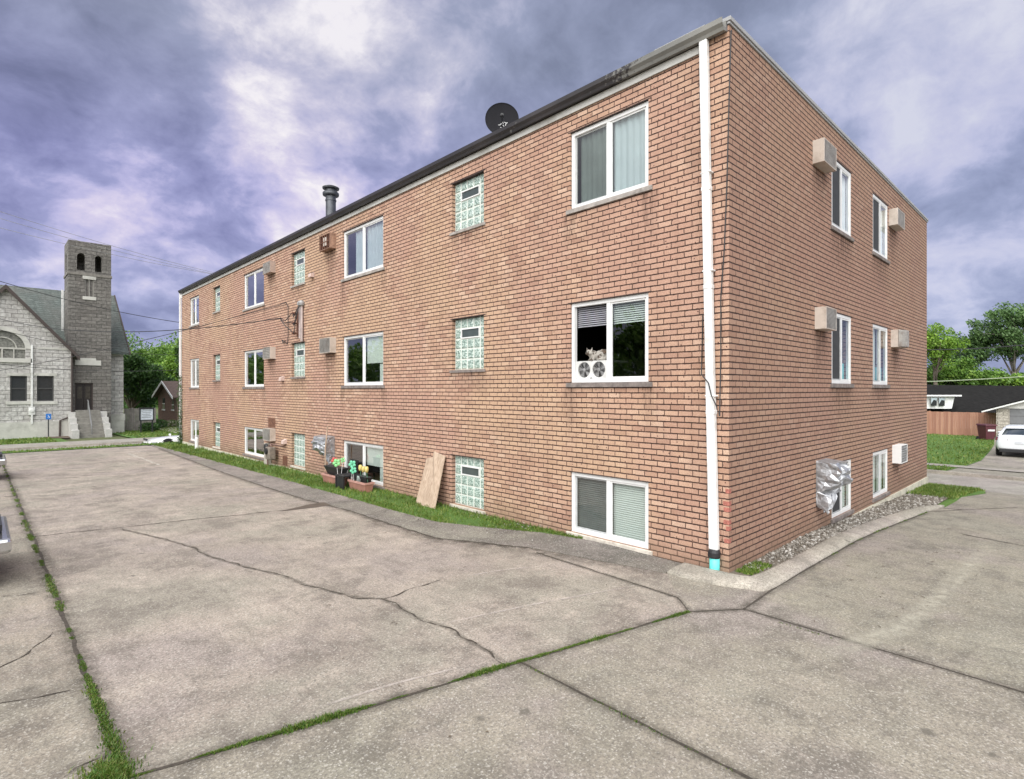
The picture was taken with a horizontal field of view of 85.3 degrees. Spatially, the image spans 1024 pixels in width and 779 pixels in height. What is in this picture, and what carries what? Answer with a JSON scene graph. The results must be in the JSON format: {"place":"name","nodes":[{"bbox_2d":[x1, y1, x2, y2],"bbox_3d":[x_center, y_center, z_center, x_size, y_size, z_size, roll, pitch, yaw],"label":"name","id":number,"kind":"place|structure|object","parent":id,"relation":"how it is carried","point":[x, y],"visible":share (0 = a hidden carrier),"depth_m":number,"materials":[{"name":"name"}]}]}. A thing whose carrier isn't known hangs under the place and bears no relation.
{"place":"outdoors","nodes":[
{"label":"outdoors","id":0,"kind":"place"},
{"bbox_2d":[0,465,111,778],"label":"parking lot","id":1,"kind":"structure","parent":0,"point":[55,736],"depth_m":4.56,"materials":[{"name":"concrete"}]},
{"bbox_2d":[0,514,11,553],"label":"parked car","id":2,"kind":"object","parent":1,"relation":"on","point":[5,541],"visible":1,"depth_m":6.80,"materials":[{"name":"white paint"}]},
{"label":"joint grime","id":3,"kind":"structure","parent":1,"relation":"on","visible":0},
{"bbox_2d":[3,467,118,750],"bbox_3d":[-9.881,2.459,11.216,0.075,0.153,21.660,0,0,-44],"label":"pavement joint","id":4,"kind":"object","parent":3,"relation":"on","point":[64,620],"visible":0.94,"depth_m":5.91,"materials":[{"name":"green plant"}]},
{"bbox_2d":[2,465,926,778],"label":"grass","id":5,"kind":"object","parent":3,"relation":"on","point":[116,765],"visible":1,"depth_m":3.99,"materials":[{"name":"green plant"}]},
{"bbox_2d":[4,443,140,450],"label":"street","id":6,"kind":"structure","parent":0,"point":[70,447],"depth_m":34.69,"materials":[{"name":"grey asphalt"}]},
{"bbox_2d":[142,434,178,443],"bbox_3d":[-18.380,2.835,32.044,4.760,1.081,2.160,0,0,-44],"label":"parked car","id":7,"kind":"object","parent":6,"relation":"on","point":[170,438],"visible":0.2,"depth_m":30.52,"materials":[{"name":"white paint"}]},
{"bbox_2d":[0,437,155,447],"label":"pavement","id":8,"kind":"structure","parent":0,"point":[68,443],"depth_m":37.52,"materials":[{"name":"concrete"}]},
{"bbox_2d":[113,414,173,437],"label":"lawn","id":9,"kind":"structure","parent":0,"point":[132,436],"depth_m":48.90,"materials":[{"name":"plant"}]},
{"bbox_2d":[123,346,167,407],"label":"dense tree","id":10,"kind":"object","parent":9,"relation":"on","point":[139,369],"visible":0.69,"depth_m":65.61,"materials":[{"name":"green plant"}]},
{"bbox_2d":[139,407,153,431],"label":"notice board","id":11,"kind":"object","parent":9,"relation":"on","point":[146,414],"visible":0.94,"depth_m":49.96,"materials":[{"name":"white plastic"}]},
{"bbox_2d":[0,426,994,470],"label":"lawn grass","id":12,"kind":"structure","parent":9,"relation":"on","point":[166,432],"depth_m":31.95,"materials":[{"name":"green plant"}]},
{"bbox_2d":[5,446,686,775],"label":"parking lot","id":13,"kind":"structure","parent":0,"point":[178,643],"depth_m":6.38,"materials":[{"name":"grey concrete"}]},
{"bbox_2d":[122,528,502,663],"bbox_3d":[-3.281,2.385,7.371,8.246,0.004,0.456,0,0,35],"label":"pavement crack","id":14,"kind":"object","parent":13,"relation":"on","point":[491,653],"visible":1,"depth_m":6.36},
{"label":"joint grime","id":15,"kind":"structure","parent":13,"relation":"on","visible":0},
{"bbox_2d":[159,448,529,547],"bbox_3d":[-7.939,2.474,16.205,0.847,0.182,22.722,0,0,-45],"label":"pavement joint","id":16,"kind":"object","parent":15,"relation":"on","point":[362,514],"visible":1,"depth_m":10.33,"materials":[{"name":"grey concrete"}]},
{"bbox_2d":[154,442,582,538],"bbox_3d":[-7.848,2.455,17.479,1.352,0.312,24.875,0,0,-44],"label":"grass strip","id":17,"kind":"object","parent":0,"point":[232,459],"depth_m":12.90,"materials":[{"name":"green plant"}]},
{"bbox_2d":[335,459,358,489],"bbox_3d":[-4.078,2.073,13.759,0.425,0.690,0.440,0,0,-44],"label":"garden chair","id":18,"kind":"object","parent":17,"relation":"on","point":[340,481],"visible":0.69,"depth_m":13.71,"materials":[{"name":"black plastic"}]},
{"bbox_2d":[347,479,374,492],"bbox_3d":[-3.629,2.291,13.358,0.272,0.235,0.830,0,0,-44],"label":"flower box","id":19,"kind":"object","parent":17,"relation":"on","point":[364,486],"visible":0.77,"depth_m":13.15,"materials":[{"name":"ceramic"}]},
{"bbox_2d":[416,451,445,508],"bbox_3d":[-1.695,1.850,11.617,0.348,1.104,0.750,0,0,-44],"label":"plywood board","id":20,"kind":"object","parent":17,"relation":"on","point":[429,487],"visible":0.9,"depth_m":11.60,"materials":[{"name":"beige wood"}]},
{"bbox_2d":[150,445,681,572],"bbox_3d":[-7.791,2.481,16.369,26.790,0.236,1.544,0,0,44],"label":"concrete apron","id":21,"kind":"object","parent":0,"point":[589,549],"visible":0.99,"depth_m":9.34,"materials":[{"name":"grey concrete"}]},
{"bbox_2d":[131,663,746,778],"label":"parking lot","id":22,"kind":"structure","parent":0,"point":[537,725],"depth_m":3.74,"materials":[{"name":"grey concrete"}]},
{"bbox_2d":[520,662,752,778],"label":"pavement joint","id":23,"kind":"object","parent":22,"relation":"on","point":[706,756],"visible":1,"depth_m":3.90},
{"bbox_2d":[2,409,992,572],"bbox_3d":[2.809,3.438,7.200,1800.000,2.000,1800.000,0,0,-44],"label":"ground","id":24,"kind":"structure","parent":0,"point":[375,475],"depth_m":16.31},
{"bbox_2d":[0,239,130,438],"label":"church","id":25,"kind":"structure","parent":24,"relation":"on","point":[76,401],"depth_m":47.13,"materials":[{"name":"stone"}]},
{"bbox_2d":[0,326,31,362],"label":"arched window","id":26,"kind":"structure","parent":25,"relation":"in","point":[12,349],"depth_m":44.22,"materials":[{"name":"stone"}]},
{"bbox_2d":[6,373,30,404],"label":"window","id":27,"kind":"structure","parent":25,"relation":"in","point":[18,381],"depth_m":44.44,"materials":[{"name":"black glass"}]},
{"bbox_2d":[33,373,57,403],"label":"window","id":28,"kind":"structure","parent":25,"relation":"in","point":[45,381],"depth_m":45.58,"materials":[{"name":"black glass"}]},
{"bbox_2d":[75,383,92,409],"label":"door","id":29,"kind":"structure","parent":25,"relation":"in","point":[83,391],"depth_m":47.85,"materials":[{"name":"wood"}]},
{"bbox_2d":[83,276,95,299],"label":"tower window","id":30,"kind":"structure","parent":25,"relation":"in","point":[89,284],"depth_m":48.00,"materials":[{"name":"stone"}]},
{"bbox_2d":[0,441,143,450],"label":"kerb","id":31,"kind":"structure","parent":24,"relation":"on","point":[39,447],"depth_m":35.16,"materials":[{"name":"concrete"}]},
{"bbox_2d":[124,408,155,430],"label":"picket fence","id":32,"kind":"object","parent":24,"relation":"on","point":[133,422],"visible":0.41,"depth_m":53.05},
{"bbox_2d":[123,364,175,408],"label":"dense tree","id":33,"kind":"object","parent":24,"relation":"on","point":[169,378],"visible":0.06,"depth_m":71.59,"materials":[{"name":"green plant"}]},
{"bbox_2d":[123,330,178,402],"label":"woodland","id":34,"kind":"object","parent":24,"relation":"on","point":[162,342],"visible":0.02,"depth_m":161.49,"materials":[{"name":"green plant"}]},
{"bbox_2d":[127,343,177,373],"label":"dense tree","id":35,"kind":"object","parent":24,"relation":"on","point":[149,355],"visible":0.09,"depth_m":82.76,"materials":[{"name":"green plant"}]},
{"bbox_2d":[152,381,178,422],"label":"brick house","id":36,"kind":"structure","parent":24,"relation":"on","point":[165,393],"depth_m":61.42,"materials":[{"name":"brown brick"}]},
{"bbox_2d":[154,350,178,380],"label":"dense tree","id":37,"kind":"object","parent":24,"relation":"on","point":[170,364],"visible":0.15,"depth_m":76.52,"materials":[{"name":"green plant"}]},
{"bbox_2d":[178,15,928,572],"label":"apartment building","id":38,"kind":"structure","parent":24,"relation":"on","point":[466,307],"depth_m":9.68,"materials":[{"name":"beige brick"}]},
{"bbox_2d":[0,303,287,370],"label":"telephone cable","id":39,"kind":"object","parent":38,"relation":"attached to","point":[164,335],"visible":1,"depth_m":20.96,"materials":[{"name":"black plastic"}]},
{"bbox_2d":[189,295,198,327],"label":"window","id":40,"kind":"structure","parent":38,"relation":"in","point":[194,300],"depth_m":25.20,"materials":[{"name":"white plastic"}]},
{"bbox_2d":[189,358,198,388],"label":"window","id":41,"kind":"structure","parent":38,"relation":"in","point":[194,362],"depth_m":25.20,"materials":[{"name":"white plastic"}]},
{"bbox_2d":[189,419,198,442],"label":"window","id":42,"kind":"structure","parent":38,"relation":"in","point":[194,423],"depth_m":25.41,"materials":[{"name":"white plastic"}]},
{"bbox_2d":[242,426,263,459],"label":"window","id":43,"kind":"structure","parent":38,"relation":"in","point":[251,434],"depth_m":20.03,"materials":[{"name":"white plastic"}]},
{"bbox_2d":[242,267,264,311],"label":"window","id":44,"kind":"structure","parent":38,"relation":"in","point":[252,279],"depth_m":19.95,"materials":[{"name":"white plastic"}]},
{"bbox_2d":[242,348,264,388],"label":"window","id":45,"kind":"structure","parent":38,"relation":"in","point":[250,355],"depth_m":20.03,"materials":[{"name":"white plastic"}]},
{"bbox_2d":[263,261,275,274],"bbox_3d":[-8.008,-4.047,18.476,0.300,0.378,0.650,0,0,-44],"label":"air conditioner","id":46,"kind":"object","parent":38,"relation":"attached to","point":[269,267],"visible":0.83,"depth_m":18.26,"materials":[{"name":"beige metal"}]},
{"bbox_2d":[263,428,275,440],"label":"air conditioner","id":47,"kind":"object","parent":38,"relation":"attached to","point":[269,434],"visible":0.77,"depth_m":18.26,"materials":[{"name":"beige metal"}]},
{"bbox_2d":[264,443,284,464],"bbox_3d":[-7.857,2.158,18.086,0.380,0.861,1.522,0,0,-44],"label":"gas meter","id":48,"kind":"object","parent":38,"relation":"attached to","point":[269,452],"visible":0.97,"depth_m":17.93,"materials":[{"name":"beige metal"}]},
{"bbox_2d":[281,300,304,340],"bbox_3d":[-6.630,-2.077,16.892,1.026,1.230,0.264,0,0,34],"label":"service entrance","id":49,"kind":"object","parent":38,"relation":"attached to","point":[298,321],"visible":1,"depth_m":16.68,"materials":[{"name":"grey metal"}]},
{"bbox_2d":[1,318,280,331],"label":"power cable","id":50,"kind":"object","parent":49,"relation":"attached to","point":[154,331],"visible":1,"depth_m":20.46,"materials":[{"name":"black plastic"}]},
{"bbox_2d":[290,248,305,287],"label":"glass block window","id":51,"kind":"structure","parent":38,"relation":"in","point":[299,256],"depth_m":17.09,"materials":[{"name":"clear glass"}]},
{"bbox_2d":[290,341,305,378],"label":"glass block window","id":52,"kind":"structure","parent":38,"relation":"in","point":[299,347],"depth_m":17.09,"materials":[{"name":"clear glass"}]},
{"bbox_2d":[290,432,305,469],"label":"glass block window","id":53,"kind":"structure","parent":38,"relation":"in","point":[299,439],"depth_m":17.10,"materials":[{"name":"clear glass"}]},
{"bbox_2d":[311,435,334,464],"bbox_3d":[-5.253,1.660,15.352,0.386,0.804,0.826,0,0,-44],"label":"tarp cover","id":54,"kind":"object","parent":38,"relation":"attached to","point":[318,443],"visible":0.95,"depth_m":15.17,"materials":[{"name":"silver metal"}]},
{"bbox_2d":[319,232,335,252],"bbox_3d":[-5.041,-4.067,15.370,0.301,0.418,0.660,0,0,-44],"label":"air conditioner","id":55,"kind":"object","parent":38,"relation":"attached to","point":[327,242],"visible":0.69,"depth_m":15.18,"materials":[{"name":"beige metal"}]},
{"bbox_2d":[319,337,335,353],"bbox_3d":[-5.041,-1.227,15.371,0.300,0.418,0.660,0,0,-44],"label":"air conditioner","id":56,"kind":"object","parent":38,"relation":"attached to","point":[327,345],"visible":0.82,"depth_m":15.18,"materials":[{"name":"beige metal"}]},
{"bbox_2d":[341,214,384,281],"bbox_3d":[-3.771,-3.562,14.157,0.169,1.349,2.190,0,0,-44],"label":"window","id":57,"kind":"structure","parent":38,"relation":"in","point":[374,232],"depth_m":14.10,"materials":[{"name":"white plastic"}]},
{"bbox_2d":[341,330,384,387],"bbox_3d":[-3.765,-0.742,14.162,0.185,1.389,2.190,0,0,-44],"label":"window","id":58,"kind":"structure","parent":38,"relation":"in","point":[374,339],"depth_m":14.06,"materials":[{"name":"white plastic"}]},
{"bbox_2d":[344,440,384,489],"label":"window","id":59,"kind":"structure","parent":38,"relation":"in","point":[374,451],"depth_m":13.98,"materials":[{"name":"white plastic"}]},
{"bbox_2d":[449,169,485,235],"bbox_3d":[-0.848,-3.709,11.105,0.168,1.074,1.100,0,0,-44],"label":"glass block window","id":60,"kind":"structure","parent":38,"relation":"in","point":[469,191],"depth_m":11.12,"materials":[{"name":"white glass"}]},
{"bbox_2d":[449,314,485,372],"bbox_3d":[-0.848,-0.909,11.105,0.168,1.114,1.100,0,0,-44],"label":"glass block window","id":61,"kind":"structure","parent":38,"relation":"in","point":[469,331],"depth_m":11.13,"materials":[{"name":"white glass"}]},
{"bbox_2d":[449,454,485,513],"bbox_3d":[-0.848,1.851,11.105,0.168,1.074,1.100,0,0,-44],"label":"glass block window","id":62,"kind":"structure","parent":38,"relation":"in","point":[469,471],"depth_m":11.13,"materials":[{"name":"white glass"}]},
{"bbox_2d":[485,102,518,131],"bbox_3d":[-0.165,-5.109,10.729,0.563,0.900,0.529,0,0,-44],"label":"satellite dish","id":63,"kind":"object","parent":38,"relation":"on","point":[499,115],"visible":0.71,"depth_m":10.76,"materials":[{"name":"grey metal"}]},
{"bbox_2d":[576,360,606,378],"bbox_3d":[1.298,-0.329,8.933,0.081,0.286,0.635,0,0,-44],"label":"window fan","id":64,"kind":"object","parent":38,"relation":"attached to","point":[596,369],"depth_m":8.90,"materials":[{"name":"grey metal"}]},
{"bbox_2d":[586,349,606,360],"bbox_3d":[1.371,-0.580,8.946,0.365,0.220,0.224,0,0,28],"label":"cat","id":65,"kind":"object","parent":64,"relation":"on","point":[601,354],"visible":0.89,"depth_m":8.89},
{"bbox_2d":[566,97,652,214],"bbox_3d":[1.505,-3.562,8.638,0.172,1.349,1.620,0,0,-44],"label":"window","id":66,"kind":"structure","parent":38,"relation":"in","point":[630,133],"depth_m":8.61,"materials":[{"name":"white plastic"}]},
{"bbox_2d":[566,291,652,386],"bbox_3d":[1.505,-0.742,8.638,0.171,1.389,1.620,0,0,-44],"label":"window","id":67,"kind":"structure","parent":38,"relation":"in","point":[620,381],"depth_m":8.61,"materials":[{"name":"white plastic"}]},
{"bbox_2d":[566,471,652,555],"bbox_3d":[1.505,1.858,8.638,0.171,1.069,1.620,0,0,-44],"label":"window","id":68,"kind":"structure","parent":38,"relation":"in","point":[607,481],"depth_m":8.62,"materials":[{"name":"white plastic"}]},
{"bbox_2d":[701,30,731,415],"bbox_3d":[2.650,-2.164,7.283,0.170,4.998,0.396,0,0,-44],"label":"corner cable","id":69,"kind":"object","parent":38,"relation":"attached to","point":[723,252],"visible":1,"depth_m":7.20,"materials":[{"name":"black plastic"}]},
{"bbox_2d":[813,137,836,173],"bbox_3d":[5.298,-3.996,9.538,0.630,0.397,0.300,0,0,-44],"label":"air conditioner","id":70,"kind":"object","parent":38,"relation":"attached to","point":[824,155],"visible":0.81,"depth_m":9.33,"materials":[{"name":"beige metal"}]},
{"bbox_2d":[815,306,836,331],"bbox_3d":[5.338,-1.216,9.576,0.540,0.377,0.300,0,0,-44],"label":"air conditioner","id":71,"kind":"object","parent":38,"relation":"attached to","point":[825,318],"visible":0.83,"depth_m":9.38,"materials":[{"name":"beige metal"}]},
{"bbox_2d":[816,458,852,513],"bbox_3d":[5.515,1.638,9.472,0.608,0.881,0.449,0,0,-44],"label":"tarp cover","id":72,"kind":"object","parent":38,"relation":"attached to","point":[832,476],"visible":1,"depth_m":9.36,"materials":[{"name":"silver metal"}]},
{"bbox_2d":[830,160,853,242],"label":"window","id":73,"kind":"structure","parent":38,"relation":"in","point":[838,181],"depth_m":10.45,"materials":[{"name":"white plastic"}]},
{"bbox_2d":[830,312,853,387],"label":"window","id":74,"kind":"structure","parent":38,"relation":"in","point":[838,379],"depth_m":10.41,"materials":[{"name":"white plastic"}]},
{"bbox_2d":[830,458,853,523],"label":"window","id":75,"kind":"structure","parent":38,"relation":"in","point":[837,509],"depth_m":10.50,"materials":[{"name":"white plastic"}]},
{"bbox_2d":[872,191,889,264],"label":"window","id":76,"kind":"structure","parent":38,"relation":"in","point":[879,251],"depth_m":12.30,"materials":[{"name":"white plastic"}]},
{"bbox_2d":[872,323,889,387],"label":"window","id":77,"kind":"structure","parent":38,"relation":"in","point":[877,383],"depth_m":12.36,"materials":[{"name":"white plastic"}]},
{"bbox_2d":[872,448,889,502],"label":"window","id":78,"kind":"structure","parent":38,"relation":"in","point":[877,454],"depth_m":12.36,"materials":[{"name":"white plastic"}]},
{"bbox_2d":[889,208,904,231],"bbox_3d":[8.931,-3.971,13.009,0.680,0.387,0.300,0,0,-44],"label":"air conditioner","id":79,"kind":"object","parent":38,"relation":"attached to","point":[896,219],"visible":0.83,"depth_m":12.78,"materials":[{"name":"beige metal"}]},
{"bbox_2d":[891,329,908,348],"bbox_3d":[9.116,-1.201,13.120,0.700,0.407,0.396,0,0,-44],"label":"air conditioner","id":80,"kind":"object","parent":38,"relation":"attached to","point":[899,339],"visible":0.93,"depth_m":12.87,"materials":[{"name":"beige metal"}]},
{"bbox_2d":[892,444,907,463],"bbox_3d":[9.148,1.499,13.217,0.620,0.427,0.300,0,0,-44],"label":"air conditioner","id":81,"kind":"object","parent":38,"relation":"attached to","point":[899,453],"visible":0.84,"depth_m":13.00,"materials":[{"name":"white plastic"}]},
{"bbox_2d":[667,505,944,591],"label":"kerb","id":82,"kind":"structure","parent":24,"relation":"on","point":[775,576],"depth_m":7.40,"materials":[{"name":"concrete"}]},
{"bbox_2d":[927,322,970,384],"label":"leafy tree","id":83,"kind":"object","parent":24,"relation":"on","point":[936,358],"visible":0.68,"depth_m":61.11,"materials":[{"name":"green plant"}]},
{"bbox_2d":[927,356,1002,385],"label":"bush","id":84,"kind":"object","parent":24,"relation":"on","point":[962,370],"visible":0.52,"depth_m":64.31,"materials":[{"name":"green plant"}]},
{"bbox_2d":[945,329,1003,367],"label":"leafy tree","id":85,"kind":"object","parent":24,"relation":"on","point":[981,355],"visible":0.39,"depth_m":70.22,"materials":[{"name":"green plant"}]},
{"bbox_2d":[927,384,1023,428],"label":"dark roofed house","id":86,"kind":"structure","parent":24,"relation":"on","point":[960,398],"depth_m":53.00,"materials":[{"name":"grey"}]},
{"bbox_2d":[927,469,1023,480],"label":"kerb","id":87,"kind":"structure","parent":24,"relation":"on","point":[977,475],"depth_m":19.24,"materials":[{"name":"concrete"}]},
{"bbox_2d":[965,301,1023,373],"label":"tall tree","id":88,"kind":"object","parent":24,"relation":"on","point":[1012,333],"visible":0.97,"depth_m":67.75,"materials":[{"name":"green leaf"},{"name":"pale bark"}]},
{"bbox_2d":[978,367,1023,385],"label":"tree","id":89,"kind":"object","parent":24,"relation":"on","point":[997,375],"visible":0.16,"depth_m":62.77,"materials":[{"name":"green plant"}]},
{"bbox_2d":[982,399,1023,436],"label":"garage","id":90,"kind":"structure","parent":24,"relation":"on","point":[1010,413],"depth_m":38.53,"materials":[{"name":"stone"}]},
{"bbox_2d":[1010,408,1023,423],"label":"garage door","id":91,"kind":"structure","parent":90,"relation":"in","point":[1016,415],"depth_m":38.33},
{"bbox_2d":[0,0,1023,374],"label":"sky","id":92,"kind":"structure","parent":0,"point":[203,135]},
{"bbox_2d":[418,493,947,575],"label":"gravel","id":93,"kind":"structure","parent":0,"point":[829,530],"depth_m":9.84,"materials":[{"name":"grey gravel"}]},
{"bbox_2d":[668,574,768,611],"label":"parking lot","id":94,"kind":"structure","parent":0,"point":[694,596],"depth_m":6.47,"materials":[{"name":"grey concrete"}]},
{"bbox_2d":[524,609,1023,778],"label":"parking lot","id":95,"kind":"structure","parent":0,"point":[753,695],"depth_m":4.29,"materials":[{"name":"grey concrete"}]},
{"bbox_2d":[745,609,1022,691],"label":"pavement joint","id":96,"kind":"object","parent":95,"relation":"on","point":[887,651],"visible":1,"depth_m":5.05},
{"bbox_2d":[744,491,1023,689],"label":"driveway","id":97,"kind":"structure","parent":0,"point":[973,624],"depth_m":6.60,"materials":[{"name":"concrete"}]},
{"bbox_2d":[743,515,918,608],"bbox_3d":[5.520,2.450,8.808,8.125,0.133,0.115,0,0,-42],"label":"pavement joint","id":98,"kind":"object","parent":97,"relation":"on","point":[760,597],"visible":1,"depth_m":7.48,"materials":[{"name":"grey concrete"}]},
{"bbox_2d":[927,430,994,470],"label":"lawn","id":99,"kind":"structure","parent":0,"point":[944,448],"depth_m":29.74,"materials":[{"name":"plant"}]},
{"bbox_2d":[927,411,995,436],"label":"wooden fence","id":100,"kind":"object","parent":99,"relation":"on","point":[956,423],"visible":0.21,"depth_m":42.11,"materials":[{"name":"brown wood"}]},
{"bbox_2d":[976,424,997,439],"bbox_3d":[31.990,2.820,37.514,0.809,1.089,0.890,0,0,0],"label":"wheeled bin","id":101,"kind":"object","parent":99,"relation":"on","point":[986,431],"visible":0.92,"depth_m":37.20,"materials":[{"name":"red plastic"}]},
{"bbox_2d":[937,491,985,506],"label":"grass","id":102,"kind":"structure","parent":0,"point":[946,502],"depth_m":13.23,"materials":[{"name":"green plant"}]},
{"bbox_2d":[735,482,984,575],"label":"grass tufts","id":103,"kind":"object","parent":102,"relation":"on","point":[948,491],"visible":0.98,"depth_m":13.93,"materials":[{"name":"green plant"}]},
{"bbox_2d":[927,473,1023,494],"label":"street","id":104,"kind":"structure","parent":0,"point":[1002,486],"depth_m":17.76,"materials":[{"name":"grey asphalt"}]},
{"bbox_2d":[927,463,1023,471],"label":"pavement","id":105,"kind":"structure","parent":0,"point":[1000,469],"depth_m":21.52,"materials":[{"name":"concrete"}]},
{"bbox_2d":[948,439,1023,476],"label":"driveway","id":106,"kind":"structure","parent":0,"point":[1004,460],"depth_m":22.96,"materials":[{"name":"concrete"}]},
{"bbox_2d":[995,424,1023,454],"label":"parked car","id":107,"kind":"object","parent":106,"relation":"on","point":[1009,438],"visible":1,"depth_m":26.17,"materials":[{"name":"silver metal"}]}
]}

